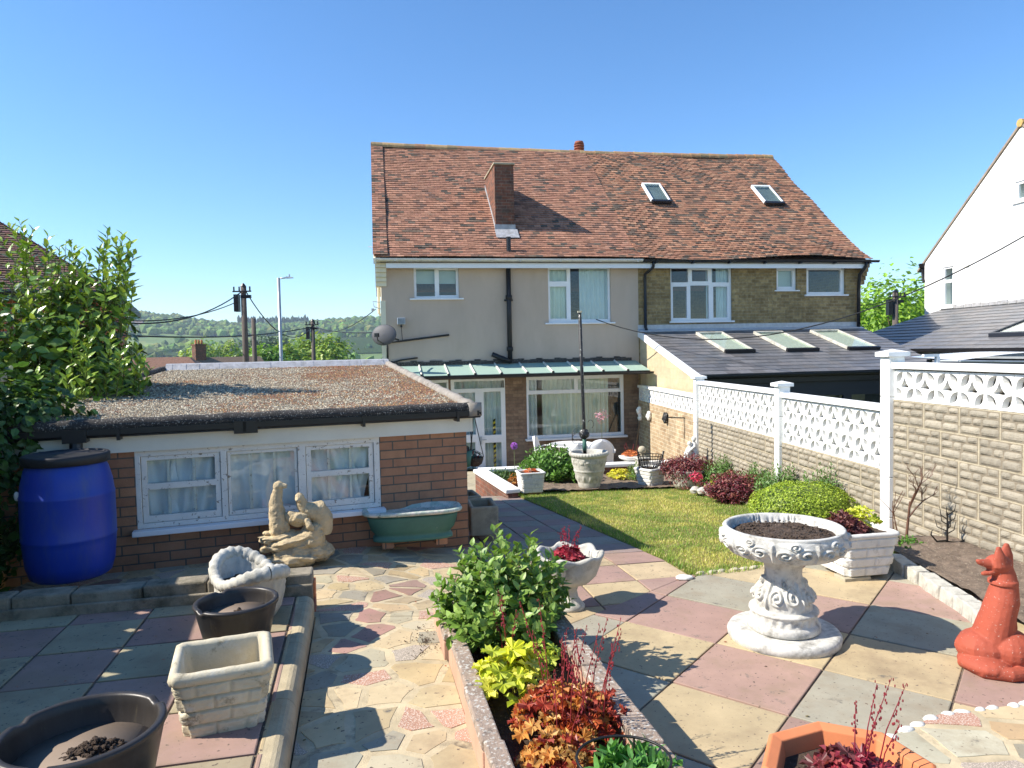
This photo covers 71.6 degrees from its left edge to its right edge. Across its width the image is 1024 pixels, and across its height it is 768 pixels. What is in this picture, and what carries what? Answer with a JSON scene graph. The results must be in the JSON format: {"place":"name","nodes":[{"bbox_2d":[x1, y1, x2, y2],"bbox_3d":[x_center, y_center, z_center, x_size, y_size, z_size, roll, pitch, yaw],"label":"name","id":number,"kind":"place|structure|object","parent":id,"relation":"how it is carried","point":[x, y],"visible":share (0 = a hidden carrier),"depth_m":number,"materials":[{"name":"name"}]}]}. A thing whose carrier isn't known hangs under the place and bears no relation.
{"place":"outdoors","nodes":[
{"label":"outdoors","id":0,"kind":"place"},
{"bbox_2d":[0,597,298,767],"bbox_3d":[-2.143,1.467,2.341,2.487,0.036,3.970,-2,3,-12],"label":"terrace","id":1,"kind":"structure","parent":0,"point":[43,675],"depth_m":3.53,"materials":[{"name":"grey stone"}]},
{"bbox_2d":[0,691,166,767],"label":"plant pot","id":2,"kind":"object","parent":1,"relation":"on","point":[120,729],"visible":1,"depth_m":2.33,"materials":[{"name":"brown plastic"}]},
{"bbox_2d":[0,567,313,622],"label":"kerb","id":3,"kind":"structure","parent":1,"relation":"on","point":[153,594],"depth_m":4.31,"materials":[{"name":"concrete"}]},
{"bbox_2d":[167,631,273,737],"bbox_3d":[-1.216,1.269,3.001,0.397,0.286,0.382,-2,3,-20],"label":"brick pattern planter","id":4,"kind":"object","parent":1,"relation":"on","point":[219,685],"visible":1,"depth_m":2.87,"materials":[{"name":"beige stone"}]},
{"bbox_2d":[192,586,278,639],"bbox_3d":[-1.410,1.244,3.646,0.414,0.285,0.414,-1,3,15],"label":"plant pot","id":5,"kind":"object","parent":1,"relation":"on","point":[235,611],"visible":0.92,"depth_m":3.58,"materials":[{"name":"brown plastic"}]},
{"bbox_2d":[208,546,290,614],"bbox_3d":[-1.553,1.188,4.202,0.394,0.353,0.658,-4,3,-42],"label":"basket planter","id":6,"kind":"object","parent":1,"relation":"on","point":[234,567],"visible":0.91,"depth_m":4.16,"materials":[{"name":"grey stone"}]},
{"bbox_2d":[259,596,313,767],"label":"step edge","id":7,"kind":"object","parent":1,"relation":"attached to","point":[279,745],"visible":0.93,"depth_m":3.24,"materials":[{"name":"beige concrete"}]},
{"bbox_2d":[9,546,478,767],"bbox_3d":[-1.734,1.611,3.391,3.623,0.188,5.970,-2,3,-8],"label":"crazy paving","id":8,"kind":"structure","parent":0,"point":[329,733],"depth_m":3.76,"materials":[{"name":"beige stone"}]},
{"bbox_2d":[14,448,117,584],"bbox_3d":[-3.103,0.912,4.977,0.585,0.860,0.585,-1,3,0],"label":"water butt","id":9,"kind":"object","parent":8,"relation":"on","point":[66,500],"visible":1,"depth_m":4.75,"materials":[{"name":"blue plastic"}]},
{"bbox_2d":[257,481,334,567],"bbox_3d":[-1.726,1.104,5.642,0.596,0.690,0.374,-2,3,-8],"label":"seal statue","id":10,"kind":"object","parent":8,"relation":"on","point":[307,544],"visible":0.96,"depth_m":5.57,"materials":[{"name":"stone"}]},
{"bbox_2d":[362,501,461,548],"bbox_3d":[-0.869,1.241,6.220,0.864,0.328,0.420,-2,3,-12],"label":"bathtub","id":11,"kind":"object","parent":8,"relation":"on","point":[433,520],"visible":0.97,"depth_m":6.08,"materials":[{"name":"paint"}]},
{"bbox_2d":[127,330,381,358],"bbox_3d":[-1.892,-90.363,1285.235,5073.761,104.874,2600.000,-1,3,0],"label":"ground","id":12,"kind":"structure","parent":0,"point":[143,341],"depth_m":831.77,"materials":[{"name":"green plant"}]},
{"bbox_2d":[0,373,6,588],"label":"side wall","id":13,"kind":"structure","parent":12,"relation":"on","point":[2,380],"depth_m":5.66,"materials":[{"name":"concrete"}]},
{"bbox_2d":[0,345,99,591],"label":"ivy","id":14,"kind":"object","parent":13,"relation":"attached to","point":[26,410],"visible":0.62,"depth_m":5.23,"materials":[{"name":"green plant"}]},
{"bbox_2d":[0,217,155,407],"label":"laurel tree","id":15,"kind":"object","parent":12,"relation":"on","point":[69,351],"visible":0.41,"depth_m":7.00,"materials":[{"name":"green plant"}]},
{"bbox_2d":[130,357,199,371],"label":"distant house","id":16,"kind":"structure","parent":12,"relation":"on","point":[157,362],"depth_m":33.84,"materials":[{"name":"red brick"}]},
{"bbox_2d":[176,338,242,357],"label":"deciduous tree","id":17,"kind":"object","parent":12,"relation":"on","point":[216,353],"visible":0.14,"depth_m":149.76,"materials":[{"name":"green plant"}]},
{"bbox_2d":[191,340,263,362],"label":"distant house","id":18,"kind":"structure","parent":12,"relation":"on","point":[199,352],"depth_m":60.34,"materials":[{"name":"red brick"}]},
{"bbox_2d":[0,359,481,589],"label":"garage","id":19,"kind":"structure","parent":12,"relation":"on","point":[205,457],"depth_m":6.09,"materials":[{"name":"red brick"}]},
{"bbox_2d":[132,437,385,537],"bbox_3d":[-2.074,0.828,5.962,1.984,0.669,0.217,-2,3,-20],"label":"window","id":20,"kind":"structure","parent":19,"relation":"in","point":[176,487],"depth_m":5.95,"materials":[{"name":"white paint"}]},
{"bbox_2d":[470,418,483,466],"bbox_3d":[-0.358,0.503,6.778,0.173,0.570,0.179,-3,3,-40],"label":"hanging basket","id":21,"kind":"object","parent":19,"relation":"hanging from","point":[476,461],"visible":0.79,"depth_m":6.75,"materials":[{"name":"black metal"}]},
{"bbox_2d":[232,283,251,361],"bbox_3d":[-10.089,-0.291,26.981,0.700,7.043,0.312,-1,3,0],"label":"telegraph pole","id":22,"kind":"object","parent":12,"relation":"on","point":[241,306],"visible":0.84,"depth_m":26.82,"materials":[{"name":"brown wood"}]},
{"bbox_2d":[115,291,241,323],"bbox_3d":[-10.264,-2.560,22.371,0.040,1.587,9.073,-1,3,2],"label":"overhead cable","id":23,"kind":"object","parent":22,"relation":"attached to","point":[187,317],"visible":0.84,"depth_m":22.22,"materials":[{"name":"black rubber"}]},
{"bbox_2d":[251,318,256,361],"bbox_3d":[-10.821,0.334,30.035,0.242,6.196,0.242,-1,3,0],"label":"telegraph pole","id":24,"kind":"object","parent":12,"relation":"on","point":[254,341],"visible":0.4,"depth_m":29.87,"materials":[{"name":"brown wood"}]},
{"bbox_2d":[240,331,291,352],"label":"deciduous tree","id":25,"kind":"object","parent":12,"relation":"on","point":[275,340],"visible":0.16,"depth_m":257.92,"materials":[{"name":"green plant"}]},
{"bbox_2d":[249,343,292,360],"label":"deciduous tree","id":26,"kind":"object","parent":12,"relation":"on","point":[272,353],"visible":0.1,"depth_m":73.85,"materials":[{"name":"green plant"}]},
{"bbox_2d":[163,337,381,356],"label":"vineyard","id":27,"kind":"object","parent":12,"relation":"on","point":[361,343],"visible":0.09,"depth_m":749.80,"materials":[{"name":"green plant"}]},
{"bbox_2d":[237,315,308,323],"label":"conifer belt","id":28,"kind":"object","parent":12,"relation":"on","point":[275,319],"visible":0.38,"depth_m":1257.07,"materials":[{"name":"green plant"}]},
{"bbox_2d":[277,274,292,360],"bbox_3d":[-9.469,-0.769,29.987,0.720,7.671,0.200,-1,3,0],"label":"street lamp","id":29,"kind":"object","parent":12,"relation":"on","point":[279,322],"visible":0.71,"depth_m":29.85,"materials":[{"name":"metal"}]},
{"bbox_2d":[272,340,311,360],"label":"deciduous tree","id":30,"kind":"object","parent":12,"relation":"on","point":[295,354],"visible":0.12,"depth_m":79.64,"materials":[{"name":"green plant"}]},
{"bbox_2d":[305,319,318,359],"bbox_3d":[-10.561,0.189,38.013,0.700,7.336,0.312,-1,3,0],"label":"telegraph pole","id":31,"kind":"object","parent":12,"relation":"on","point":[312,337],"visible":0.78,"depth_m":37.83,"materials":[{"name":"brown wood"}]},
{"bbox_2d":[123,327,310,337],"bbox_3d":[-10.890,-2.214,28.921,0.045,0.910,18.011,-1,3,2],"label":"overhead cable","id":32,"kind":"object","parent":31,"relation":"attached to","point":[208,336],"visible":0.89,"depth_m":25.10,"materials":[{"name":"black rubber"}]},
{"bbox_2d":[287,331,358,359],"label":"deciduous tree","id":33,"kind":"object","parent":12,"relation":"on","point":[327,347],"visible":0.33,"depth_m":93.89,"materials":[{"name":"green plant"}]},
{"bbox_2d":[124,306,915,359],"bbox_3d":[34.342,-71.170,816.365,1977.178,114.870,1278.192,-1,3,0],"label":"woodland","id":34,"kind":"object","parent":12,"relation":"on","point":[194,326],"visible":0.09,"depth_m":944.18,"materials":[{"name":"green plant"}]},
{"bbox_2d":[473,460,668,497],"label":"retaining wall","id":35,"kind":"structure","parent":12,"relation":"on","point":[488,482],"depth_m":12.54,"materials":[{"name":"brick"}]},
{"bbox_2d":[507,472,673,489],"bbox_3d":[1.577,1.695,12.540,4.023,0.128,2.180,-2,3,-9],"label":"flower bed","id":36,"kind":"object","parent":35,"relation":"in","point":[608,482],"visible":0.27,"depth_m":12.01,"materials":[{"name":"soil"}]},
{"bbox_2d":[514,442,577,482],"bbox_3d":[0.725,1.444,12.617,1.380,0.825,1.175,-1,3,0],"label":"leafy bush","id":37,"kind":"object","parent":36,"relation":"on","point":[555,464],"visible":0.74,"depth_m":12.39,"materials":[{"name":"green plant"}]},
{"bbox_2d":[569,449,608,491],"bbox_3d":[1.274,1.443,11.735,0.666,0.667,0.666,-1,3,0],"label":"garden urn","id":38,"kind":"object","parent":36,"relation":"on","point":[589,468],"visible":0.99,"depth_m":11.54,"materials":[{"name":"grey stone"}]},
{"bbox_2d":[572,311,593,453],"bbox_3d":[1.150,0.009,11.670,0.366,2.415,0.178,-1,3,0],"label":"iron pole","id":39,"kind":"object","parent":38,"relation":"on","point":[584,434],"visible":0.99,"depth_m":11.65,"materials":[{"name":"black metal"}]},
{"bbox_2d":[606,468,631,479],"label":"yellow plant","id":40,"kind":"object","parent":36,"relation":"on","point":[612,473],"visible":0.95,"depth_m":12.58,"materials":[{"name":"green plant"}]},
{"bbox_2d":[634,465,665,488],"bbox_3d":[2.327,1.564,11.937,0.426,0.345,0.412,-3,3,-36],"label":"brick pattern planter","id":41,"kind":"object","parent":36,"relation":"on","point":[651,477],"visible":0.91,"depth_m":11.80,"materials":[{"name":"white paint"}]},
{"bbox_2d":[637,451,663,468],"bbox_3d":[2.315,1.266,11.920,0.466,0.292,0.344,-1,3,-4],"label":"fire basket","id":42,"kind":"object","parent":41,"relation":"on","point":[650,459],"visible":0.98,"depth_m":11.86,"materials":[{"name":"black metal"}]},
{"bbox_2d":[672,470,704,489],"bbox_3d":[2.885,1.542,11.616,0.608,0.310,0.600,-1,3,0],"label":"stone planter","id":43,"kind":"object","parent":36,"relation":"on","point":[679,484],"visible":0.46,"depth_m":11.40,"materials":[{"name":"beige stone"}]},
{"bbox_2d":[658,451,715,489],"bbox_3d":[2.875,1.428,11.624,0.979,0.670,0.863,-1,3,0],"label":"red shrub","id":44,"kind":"object","parent":43,"relation":"in","point":[677,464],"visible":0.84,"depth_m":11.44,"materials":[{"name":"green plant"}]},
{"bbox_2d":[684,436,699,464],"bbox_3d":[3.083,1.161,12.268,0.373,0.526,0.278,-1,3,0],"label":"figure statue","id":45,"kind":"object","parent":36,"relation":"on","point":[692,447],"visible":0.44,"depth_m":12.21,"materials":[{"name":"white stone"}]},
{"bbox_2d":[637,349,1023,562],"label":"boundary wall","id":46,"kind":"structure","parent":12,"relation":"on","point":[961,425],"depth_m":6.97,"materials":[{"name":"white paint"}]},
{"bbox_2d":[861,256,924,331],"bbox_3d":[20.001,-2.682,37.258,9.632,7.822,10.447,-3,3,-29],"label":"deciduous tree","id":47,"kind":"object","parent":12,"relation":"on","point":[876,319],"visible":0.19,"depth_m":35.08,"materials":[{"name":"green plant"}]},
{"bbox_2d":[886,289,905,324],"bbox_3d":[16.196,-0.442,30.011,0.700,7.078,0.330,-1,3,0],"label":"telegraph pole","id":48,"kind":"object","parent":12,"relation":"on","point":[892,308],"visible":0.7,"depth_m":29.80,"materials":[{"name":"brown wood"}]},
{"bbox_2d":[912,351,1023,362],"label":"garden shelter","id":49,"kind":"object","parent":12,"relation":"on","point":[956,357],"visible":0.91,"depth_m":11.12,"materials":[{"name":"plastic"}]},
{"bbox_2d":[368,142,653,470],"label":"semi detached house","id":50,"kind":"structure","parent":0,"point":[479,253],"depth_m":16.75,"materials":[{"name":"brown brick"}]},
{"bbox_2d":[372,324,398,344],"bbox_3d":[-2.676,-1.054,15.265,0.874,0.452,0.494,-4,3,-42],"label":"satellite dish","id":51,"kind":"object","parent":50,"relation":"attached to","point":[384,334],"visible":1,"depth_m":15.16,"materials":[{"name":"grey plastic"}]},
{"bbox_2d":[410,268,463,299],"bbox_3d":[-1.716,-2.284,16.102,1.215,0.757,0.225,-2,3,-10],"label":"window","id":52,"kind":"structure","parent":50,"relation":"in","point":[436,276],"depth_m":16.15,"materials":[{"name":"white plastic"}]},
{"bbox_2d":[451,378,506,468],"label":"french doors","id":53,"kind":"structure","parent":50,"relation":"in","point":[491,426],"depth_m":16.50,"materials":[{"name":"white plastic"}]},
{"bbox_2d":[525,374,627,441],"bbox_3d":[1.502,0.542,16.828,2.468,1.506,0.340,-2,3,-10],"label":"window","id":54,"kind":"structure","parent":50,"relation":"in","point":[561,395],"depth_m":16.93,"materials":[{"name":"white plastic"}]},
{"bbox_2d":[545,268,615,324],"bbox_3d":[1.578,-2.081,16.735,1.698,1.340,0.260,-2,3,-10],"label":"window","id":55,"kind":"structure","parent":50,"relation":"in","point":[594,283],"depth_m":16.83,"materials":[{"name":"white plastic"}]},
{"bbox_2d":[596,236,1023,339],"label":"overhead cable","id":56,"kind":"object","parent":50,"relation":"attached to","point":[831,320],"visible":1,"depth_m":12.85,"materials":[{"name":"black rubber"}]},
{"bbox_2d":[0,0,1023,322],"label":"sky","id":57,"kind":"structure","parent":0,"point":[230,139],"materials":[{"name":"blue"}]},
{"bbox_2d":[467,461,624,491],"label":"house patio","id":58,"kind":"structure","parent":0,"point":[471,483],"depth_m":15.05,"materials":[{"name":"beige stone"}]},
{"bbox_2d":[588,439,615,461],"bbox_3d":[1.748,1.545,14.366,0.687,0.914,0.577,-2,3,-8],"label":"garden chair","id":59,"kind":"object","parent":58,"relation":"on","point":[604,444],"visible":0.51,"depth_m":14.12,"materials":[{"name":"white plastic"}]},
{"bbox_2d":[469,496,686,623],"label":"path","id":60,"kind":"structure","parent":0,"point":[610,584],"depth_m":6.41,"materials":[{"name":"beige stone"}]},
{"bbox_2d":[468,498,497,535],"bbox_3d":[-0.316,1.384,7.425,0.290,0.300,0.459,-2,3,-10],"label":"stone trough","id":61,"kind":"object","parent":60,"relation":"on","point":[482,515],"visible":0.9,"depth_m":7.21,"materials":[{"name":"stone"}]},
{"bbox_2d":[536,541,604,612],"bbox_3d":[0.407,1.363,4.961,0.476,0.414,0.488,-1,3,0],"label":"shell urn","id":62,"kind":"object","parent":60,"relation":"on","point":[577,573],"visible":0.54,"depth_m":4.84,"materials":[{"name":"grey stone"}]},
{"bbox_2d":[553,525,586,561],"bbox_3d":[0.395,1.095,4.939,0.239,0.274,0.252,-1,3,0],"label":"crimson heuchera","id":63,"kind":"object","parent":62,"relation":"on","point":[572,553],"visible":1,"depth_m":4.90,"materials":[{"name":"red plant"}]},
{"bbox_2d":[518,484,763,575],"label":"lawn","id":64,"kind":"structure","parent":0,"point":[657,531],"depth_m":8.38,"materials":[{"name":"green plant"}]},
{"bbox_2d":[515,469,545,494],"bbox_3d":[0.296,1.579,11.379,0.432,0.381,0.392,-2,3,-12],"label":"planter","id":65,"kind":"object","parent":64,"relation":"on","point":[531,483],"visible":0.97,"depth_m":11.22,"materials":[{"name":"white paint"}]},
{"bbox_2d":[570,140,933,402],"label":"semi detached house","id":66,"kind":"structure","parent":0,"point":[735,245],"depth_m":17.62,"materials":[{"name":"brown brick"}]},
{"bbox_2d":[669,268,734,322],"bbox_3d":[4.583,-2.173,17.284,1.670,1.361,0.260,-2,3,-10],"label":"window","id":67,"kind":"structure","parent":66,"relation":"in","point":[722,284],"depth_m":17.33,"materials":[{"name":"white plastic"}]},
{"bbox_2d":[774,268,799,290],"bbox_3d":[6.797,-2.590,17.661,0.668,0.583,0.215,-2,3,-10],"label":"window","id":68,"kind":"structure","parent":66,"relation":"in","point":[786,278],"depth_m":17.72,"materials":[{"name":"white plastic"}]},
{"bbox_2d":[739,379,880,402],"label":"folding doors","id":69,"kind":"structure","parent":66,"relation":"in","point":[861,390],"depth_m":14.44,"materials":[{"name":"black glass"}]},
{"bbox_2d":[804,268,848,295],"bbox_3d":[7.863,-2.565,17.831,1.199,0.721,0.180,-2,3,-10],"label":"window","id":70,"kind":"structure","parent":66,"relation":"in","point":[841,270],"depth_m":17.85,"materials":[{"name":"white plastic"}]},
{"bbox_2d":[572,552,1023,767],"bbox_3d":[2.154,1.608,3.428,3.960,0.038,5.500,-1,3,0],"label":"patio","id":71,"kind":"structure","parent":0,"point":[738,710],"depth_m":3.97,"materials":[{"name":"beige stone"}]},
{"bbox_2d":[433,598,683,767],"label":"raised bed","id":72,"kind":"object","parent":71,"relation":"on","point":[490,747],"visible":0.45,"depth_m":3.06,"materials":[{"name":"concrete"}]},
{"bbox_2d":[468,634,614,767],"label":"planter soil","id":73,"kind":"structure","parent":72,"relation":"in","point":[501,712],"depth_m":3.12,"materials":[{"name":"brown soil"}]},
{"bbox_2d":[426,522,578,653],"bbox_3d":[-0.057,1.134,3.909,0.833,0.746,0.859,-1,3,0],"label":"leafy bush","id":74,"kind":"object","parent":73,"relation":"on","point":[475,593],"visible":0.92,"depth_m":3.74,"materials":[{"name":"green plant"}]},
{"bbox_2d":[493,589,518,647],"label":"red flower spikes","id":75,"kind":"object","parent":73,"relation":"on","point":[503,619],"visible":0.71,"depth_m":3.48,"materials":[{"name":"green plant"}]},
{"bbox_2d":[471,637,556,707],"bbox_3d":[-0.012,1.298,3.253,0.406,0.240,0.437,-3,3,-32],"label":"lime heuchera","id":76,"kind":"object","parent":73,"relation":"on","point":[506,667],"visible":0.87,"depth_m":3.21,"materials":[{"name":"yellow plant"}]},
{"bbox_2d":[529,638,562,675],"bbox_3d":[0.147,1.337,3.520,0.206,0.137,0.219,0,3,22],"label":"lime heuchera","id":77,"kind":"object","parent":73,"relation":"on","point":[551,649],"visible":0.54,"depth_m":3.48,"materials":[{"name":"yellow plant"}]},
{"bbox_2d":[507,599,631,767],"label":"orange heuchera","id":78,"kind":"object","parent":73,"relation":"on","point":[556,743],"visible":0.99,"depth_m":2.81,"materials":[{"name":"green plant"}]},
{"bbox_2d":[575,734,672,767],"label":"plant hoop","id":79,"kind":"object","parent":73,"relation":"on","point":[621,736],"visible":0.99,"depth_m":2.52,"materials":[{"name":"black metal"}]},
{"bbox_2d":[584,733,682,767],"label":"green perennial","id":80,"kind":"object","parent":73,"relation":"on","point":[614,754],"visible":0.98,"depth_m":2.53,"materials":[{"name":"green plant"}]},
{"bbox_2d":[718,513,851,658],"bbox_3d":[1.668,1.219,4.374,0.769,0.702,0.769,-1,3,0],"label":"pedestal bowl","id":81,"kind":"object","parent":71,"relation":"on","point":[780,619],"visible":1,"depth_m":4.23,"materials":[{"name":"stone"}]},
{"bbox_2d":[761,721,935,767],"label":"terracotta planter","id":82,"kind":"object","parent":71,"relation":"on","point":[791,747],"visible":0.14,"depth_m":2.71,"materials":[{"name":"ceramic"}]},
{"bbox_2d":[799,678,907,767],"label":"crimson heuchera","id":83,"kind":"object","parent":82,"relation":"on","point":[837,755],"visible":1,"depth_m":2.52,"materials":[{"name":"red plant"}]},
{"bbox_2d":[821,519,899,581],"bbox_3d":[2.688,1.306,5.587,0.492,0.376,0.472,-2,3,-10],"label":"brick pattern planter","id":84,"kind":"object","parent":71,"relation":"on","point":[865,557],"visible":0.61,"depth_m":5.39,"materials":[{"name":"white paint"}]},
{"bbox_2d":[826,509,871,534],"bbox_3d":[2.609,1.088,5.582,0.394,0.210,0.388,-1,3,0],"label":"purple heuchera","id":85,"kind":"object","parent":84,"relation":"in","point":[852,525],"visible":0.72,"depth_m":5.49,"materials":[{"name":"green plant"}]},
{"bbox_2d":[845,505,882,527],"bbox_3d":[2.826,1.085,5.772,0.359,0.209,0.323,-1,3,0],"label":"lime heuchera","id":86,"kind":"object","parent":84,"relation":"in","point":[873,518],"visible":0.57,"depth_m":5.74,"materials":[{"name":"yellow plant"}]},
{"bbox_2d":[890,554,981,623],"bbox_3d":[2.999,1.474,5.054,0.241,0.143,1.667,-1,3,2],"label":"stone edging","id":87,"kind":"object","parent":71,"relation":"on","point":[967,606],"visible":0.61,"depth_m":5.01,"materials":[{"name":"white stone"}]},
{"bbox_2d":[886,700,1023,738],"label":"pebble edging","id":88,"kind":"object","parent":71,"relation":"on","point":[910,728],"visible":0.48,"depth_m":3.34,"materials":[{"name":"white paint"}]},
{"bbox_2d":[894,535,1023,621],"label":"flower bed","id":89,"kind":"object","parent":71,"relation":"on","point":[955,563],"visible":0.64,"depth_m":5.57,"materials":[{"name":"soil"}]},
{"bbox_2d":[880,463,937,538],"bbox_3d":[3.476,1.024,6.173,0.462,0.697,0.212,-1,3,12],"label":"bare shrub","id":90,"kind":"object","parent":89,"relation":"on","point":[911,502],"visible":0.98,"depth_m":6.20,"materials":[{"name":"brown plant"}]},
{"bbox_2d":[930,504,963,542],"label":"dead twig","id":91,"kind":"object","parent":89,"relation":"on","point":[947,527],"visible":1,"depth_m":6.03,"materials":[{"name":"brown plant"}]},
{"bbox_2d":[954,543,1023,682],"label":"statue","id":92,"kind":"object","parent":71,"relation":"on","point":[989,644],"visible":1,"depth_m":3.82,"materials":[{"name":"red ceramic"}]},
{"bbox_2d":[872,119,1023,363],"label":"white house","id":93,"kind":"structure","parent":0,"point":[978,306],"depth_m":18.12,"materials":[{"name":"paint"}]},
{"bbox_2d":[939,266,952,308],"bbox_3d":[12.357,-2.709,19.965,0.340,1.164,0.555,-1,3,-5],"label":"window","id":94,"kind":"structure","parent":93,"relation":"in","point":[945,281],"depth_m":20.10,"materials":[{"name":"white plastic"}]},
{"bbox_2d":[1011,180,1023,204],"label":"window","id":95,"kind":"structure","parent":93,"relation":"in","point":[1018,184],"depth_m":17.46,"materials":[{"name":"white plastic"}]},
{"bbox_2d":[894,705,1023,767],"bbox_3d":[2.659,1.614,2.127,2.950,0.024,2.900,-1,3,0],"label":"crazy paving","id":96,"kind":"structure","parent":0,"point":[964,743],"depth_m":3.15,"materials":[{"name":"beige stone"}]},
{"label":"flower bed","id":97,"kind":"structure","parent":0,"visible":0},
{"bbox_2d":[700,453,735,485],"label":"green perennial","id":98,"kind":"object","parent":97,"relation":"on","point":[721,468],"visible":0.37,"depth_m":11.23,"materials":[{"name":"green plant"}]},
{"bbox_2d":[698,468,766,504],"bbox_3d":[3.120,1.450,9.824,1.129,0.564,0.880,-1,3,0],"label":"red shrub","id":99,"kind":"object","parent":97,"relation":"on","point":[724,491],"visible":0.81,"depth_m":9.65,"materials":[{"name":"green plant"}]},
{"bbox_2d":[740,460,769,501],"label":"green perennial","id":100,"kind":"object","parent":97,"relation":"on","point":[754,468],"visible":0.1,"depth_m":9.93,"materials":[{"name":"green plant"}]},
{"bbox_2d":[752,458,800,495],"bbox_3d":[3.447,1.309,9.076,0.746,0.748,0.777,-1,3,0],"label":"green perennial","id":101,"kind":"object","parent":97,"relation":"on","point":[775,478],"visible":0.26,"depth_m":9.04,"materials":[{"name":"green plant"}]},
{"bbox_2d":[746,480,859,519],"bbox_3d":[3.233,1.327,7.888,1.226,0.507,1.003,-1,3,0],"label":"box shrub","id":102,"kind":"object","parent":97,"relation":"on","point":[817,500],"visible":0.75,"depth_m":7.64,"materials":[{"name":"green plant"}]},
{"bbox_2d":[797,462,843,495],"bbox_3d":[3.531,1.256,8.110,0.672,0.778,0.700,-3,3,-37],"label":"green perennial","id":103,"kind":"object","parent":97,"relation":"on","point":[826,481],"visible":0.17,"depth_m":8.08,"materials":[{"name":"green plant"}]},
{"label":"ground","id":104,"kind":"structure","parent":0,"visible":0},
{"bbox_2d":[0,222,140,376],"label":"brick house","id":105,"kind":"structure","parent":104,"relation":"on","point":[4,260],"depth_m":17.89,"materials":[{"name":"ceramic"}]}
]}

